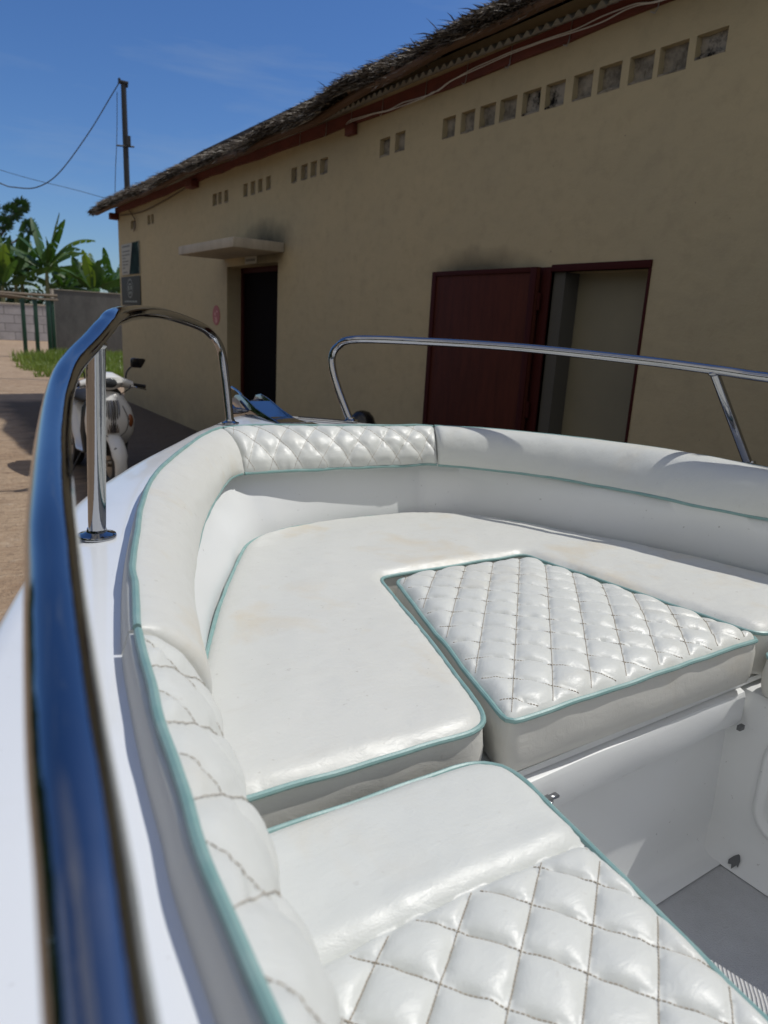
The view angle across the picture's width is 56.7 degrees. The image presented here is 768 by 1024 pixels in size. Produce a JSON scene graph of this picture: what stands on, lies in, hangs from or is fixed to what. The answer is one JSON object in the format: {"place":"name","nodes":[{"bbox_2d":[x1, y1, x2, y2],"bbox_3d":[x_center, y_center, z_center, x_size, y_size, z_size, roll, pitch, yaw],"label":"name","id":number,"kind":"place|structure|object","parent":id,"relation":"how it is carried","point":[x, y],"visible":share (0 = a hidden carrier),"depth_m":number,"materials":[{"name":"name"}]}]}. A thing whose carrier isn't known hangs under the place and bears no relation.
{"place":"outdoors","nodes":[
{"label":"outdoors","id":0,"kind":"place"},
{"bbox_2d":[0,340,197,620],"bbox_3d":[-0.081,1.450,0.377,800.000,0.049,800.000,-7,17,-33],"label":"ground","id":1,"kind":"structure","parent":0,"point":[22,391],"depth_m":8.40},
{"bbox_2d":[0,282,29,303],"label":"bush","id":2,"kind":"object","parent":1,"relation":"on","point":[10,300],"visible":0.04,"depth_m":37.35,"materials":[{"name":"green plant"}]},
{"bbox_2d":[0,195,38,246],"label":"dark tree","id":3,"kind":"object","parent":1,"relation":"on","point":[6,221],"visible":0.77,"depth_m":37.38,"materials":[{"name":"green plant"}]},
{"bbox_2d":[0,302,47,340],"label":"block wall","id":4,"kind":"structure","parent":1,"relation":"on","point":[10,322],"depth_m":32.67,"materials":[{"name":"concrete"}]},
{"bbox_2d":[0,235,55,301],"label":"banana plant","id":5,"kind":"object","parent":1,"relation":"on","point":[7,270],"visible":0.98,"depth_m":33.43,"materials":[{"name":"green plant"}]},
{"bbox_2d":[0,291,57,354],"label":"post fence","id":6,"kind":"object","parent":1,"relation":"on","point":[50,319],"visible":0.88,"depth_m":22.06,"materials":[{"name":"green paint"}]},
{"bbox_2d":[10,241,55,302],"bbox_3d":[-19.085,-11.907,37.536,3.957,5.110,4.666,-7,17,-33],"label":"banana plant","id":7,"kind":"object","parent":1,"relation":"on","point":[30,266],"visible":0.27,"depth_m":37.64,"materials":[{"name":"green plant"}]},
{"bbox_2d":[10,221,67,302],"bbox_3d":[-18.546,-11.726,35.962,4.100,5.609,4.407,6,15,11],"label":"banana plant","id":8,"kind":"object","parent":1,"relation":"on","point":[20,244],"visible":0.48,"depth_m":35.70,"materials":[{"name":"green plant"}]},
{"bbox_2d":[18,278,64,304],"bbox_3d":[-18.834,-11.652,40.111,4.356,3.591,4.350,-7,17,-33],"label":"bush","id":9,"kind":"object","parent":1,"relation":"on","point":[41,302],"visible":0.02,"depth_m":39.61,"materials":[{"name":"green plant"}]},
{"bbox_2d":[0,213,94,297],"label":"banana plant","id":10,"kind":"object","parent":1,"relation":"on","point":[46,257],"visible":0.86,"depth_m":34.71,"materials":[{"name":"green plant"}]},
{"bbox_2d":[30,238,90,289],"bbox_3d":[-16.897,-11.988,38.357,3.894,5.091,3.036,13,18,34],"label":"banana plant","id":11,"kind":"object","parent":1,"relation":"on","point":[58,282],"visible":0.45,"depth_m":37.92,"materials":[{"name":"green plant"}]},
{"bbox_2d":[7,347,123,377],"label":"grass","id":12,"kind":"structure","parent":1,"relation":"on","point":[43,362],"depth_m":19.00,"materials":[{"name":"green plant"}]},
{"bbox_2d":[60,258,102,289],"bbox_3d":[-17.044,-12.092,39.959,3.397,4.471,3.752,1,15,-7],"label":"banana plant","id":13,"kind":"object","parent":1,"relation":"on","point":[76,273],"visible":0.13,"depth_m":39.39,"materials":[{"name":"green plant"}]},
{"bbox_2d":[50,289,122,353],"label":"grey wall","id":14,"kind":"structure","parent":1,"relation":"on","point":[78,314],"depth_m":23.81,"materials":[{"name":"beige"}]},
{"bbox_2d":[55,249,119,291],"bbox_3d":[-14.737,-10.853,35.906,3.339,4.360,3.955,11,16,28],"label":"banana plant","id":15,"kind":"object","parent":1,"relation":"on","point":[93,278],"visible":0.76,"depth_m":35.33,"materials":[{"name":"green plant"}]},
{"bbox_2d":[72,247,120,293],"bbox_3d":[-14.060,-11.245,37.039,4.301,4.623,3.799,14,18,36],"label":"banana plant","id":16,"kind":"object","parent":1,"relation":"on","point":[106,260],"visible":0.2,"depth_m":36.55,"materials":[{"name":"green plant"}]},
{"bbox_2d":[72,358,145,481],"bbox_3d":[-2.715,-0.885,6.574,0.701,1.132,1.735,-8,18,-37],"label":"scooter","id":17,"kind":"object","parent":1,"relation":"on","point":[120,420],"visible":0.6,"depth_m":6.11,"materials":[{"name":"white paint"}]},
{"bbox_2d":[100,265,119,292],"bbox_3d":[-14.084,-11.993,39.372,2.822,4.894,4.243,-7,17,-33],"label":"banana plant","id":18,"kind":"object","parent":1,"relation":"on","point":[118,269],"visible":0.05,"depth_m":39.54,"materials":[{"name":"green plant"}]},
{"bbox_2d":[116,78,133,189],"bbox_3d":[-5.450,-5.824,15.137,0.353,6.070,0.152,-7,17,-33],"label":"utility pole","id":19,"kind":"object","parent":1,"relation":"on","point":[126,145],"visible":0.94,"depth_m":14.62,"materials":[{"name":"wood"}]},
{"bbox_2d":[0,83,118,188],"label":"overhead wire","id":20,"kind":"object","parent":19,"relation":"attached to","point":[72,155],"visible":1,"depth_m":14.22,"materials":[{"name":"grey"}]},
{"bbox_2d":[115,136,116,188],"bbox_3d":[-5.507,-7.415,14.617,0.143,2.201,0.013,-7,17,-33],"label":"drop wire","id":21,"kind":"object","parent":19,"relation":"attached to","point":[115,163],"visible":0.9,"depth_m":14.68,"materials":[{"name":"grey"}]},
{"bbox_2d":[352,410,375,423],"bbox_3d":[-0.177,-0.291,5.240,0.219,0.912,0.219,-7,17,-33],"label":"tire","id":22,"kind":"object","parent":1,"relation":"on","point":[364,416],"visible":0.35,"depth_m":5.08,"materials":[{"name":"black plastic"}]},
{"bbox_2d":[0,305,767,1023],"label":"motor boat","id":23,"kind":"object","parent":1,"relation":"on","point":[138,873],"visible":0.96,"depth_m":0.92,"materials":[{"name":"white"}]},
{"bbox_2d":[205,512,767,827],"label":"seat cushion","id":24,"kind":"object","parent":23,"relation":"on","point":[336,679],"visible":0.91,"depth_m":1.26,"materials":[{"name":"white leather"}]},
{"bbox_2d":[267,761,767,1023],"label":"seat cushion","id":25,"kind":"object","parent":23,"relation":"on","point":[479,892],"visible":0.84,"depth_m":0.71,"materials":[{"name":"white leather"}]},
{"bbox_2d":[396,557,757,770],"bbox_3d":[0.300,0.242,1.464,0.664,0.130,0.598,-7,17,-33],"label":"seat cushion","id":26,"kind":"object","parent":23,"relation":"on","point":[547,661],"visible":1,"depth_m":1.29,"materials":[{"name":"white leather"}]},
{"bbox_2d":[711,960,767,1015],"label":"woven mat","id":27,"kind":"object","parent":23,"relation":"on","point":[757,997],"visible":0.15,"depth_m":0.78,"materials":[{"name":"white fabric"}]},
{"bbox_2d":[761,652,767,697],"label":"seat cushion","id":28,"kind":"object","parent":23,"relation":"on","point":[764,683],"visible":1,"depth_m":1.39,"materials":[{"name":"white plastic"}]},
{"bbox_2d":[87,0,767,466],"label":"building","id":29,"kind":"structure","parent":1,"relation":"on","point":[603,186],"depth_m":4.50,"materials":[{"name":"beige paint"}]},
{"bbox_2d":[1,170,103,197],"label":"service wire","id":30,"kind":"object","parent":29,"relation":"attached to","point":[52,184],"visible":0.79,"depth_m":13.88,"materials":[{"name":"grey"}]},
{"bbox_2d":[121,241,140,274],"bbox_3d":[-4.090,-4.085,11.480,0.018,0.480,1.060,-7,17,-33],"label":"poster board","id":31,"kind":"object","parent":29,"relation":"attached to","point":[130,254],"visible":1,"depth_m":11.43,"materials":[{"name":"green"}]},
{"bbox_2d":[121,276,140,304],"bbox_3d":[-4.139,-3.616,11.636,0.018,0.450,1.120,-7,17,-33],"label":"emblem board","id":32,"kind":"object","parent":29,"relation":"attached to","point":[131,289],"visible":0.92,"depth_m":11.58,"materials":[{"name":"grey"}]},
{"bbox_2d":[120,188,184,215],"bbox_3d":[-3.398,-4.467,10.342,0.023,0.119,3.401,-7,17,-33],"label":"dark cable","id":33,"kind":"object","parent":29,"relation":"attached to","point":[156,204],"visible":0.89,"depth_m":10.09,"materials":[{"name":"brown plastic"}]},
{"bbox_2d":[213,305,219,324],"bbox_3d":[-2.049,-2.402,8.687,0.006,0.236,0.236,-7,17,-33],"label":"round sign","id":34,"kind":"object","parent":29,"relation":"attached to","point":[216,315],"visible":1,"depth_m":8.68,"materials":[{"name":"red"}]},
{"bbox_2d":[245,256,256,263],"bbox_3d":[-1.441,-2.727,7.702,0.010,0.072,0.310,-7,17,-33],"label":"door plate","id":35,"kind":"object","parent":29,"relation":"attached to","point":[251,260],"depth_m":7.69,"materials":[{"name":"beige"}]},
{"bbox_2d":[244,271,277,403],"bbox_3d":[-1.319,-1.763,8.099,0.040,1.960,1.370,-7,17,-33],"label":"dark door","id":36,"kind":"structure","parent":29,"relation":"in","point":[261,289],"depth_m":8.15,"materials":[{"name":"black"}]},
{"bbox_2d":[422,267,540,430],"bbox_3d":[0.604,-0.738,4.869,0.047,1.748,1.044,-7,17,-33],"label":"door leaf","id":37,"kind":"structure","parent":29,"relation":"in","point":[470,387],"depth_m":4.72,"materials":[{"name":"paint"}]},
{"bbox_2d":[346,0,663,124],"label":"white cable","id":38,"kind":"object","parent":29,"relation":"attached to","point":[548,39],"visible":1,"depth_m":4.18,"materials":[{"name":"grey plastic"}]},
{"bbox_2d":[0,0,493,303],"label":"sky","id":39,"kind":"structure","parent":0,"point":[199,74],"materials":[{"name":"blue"}]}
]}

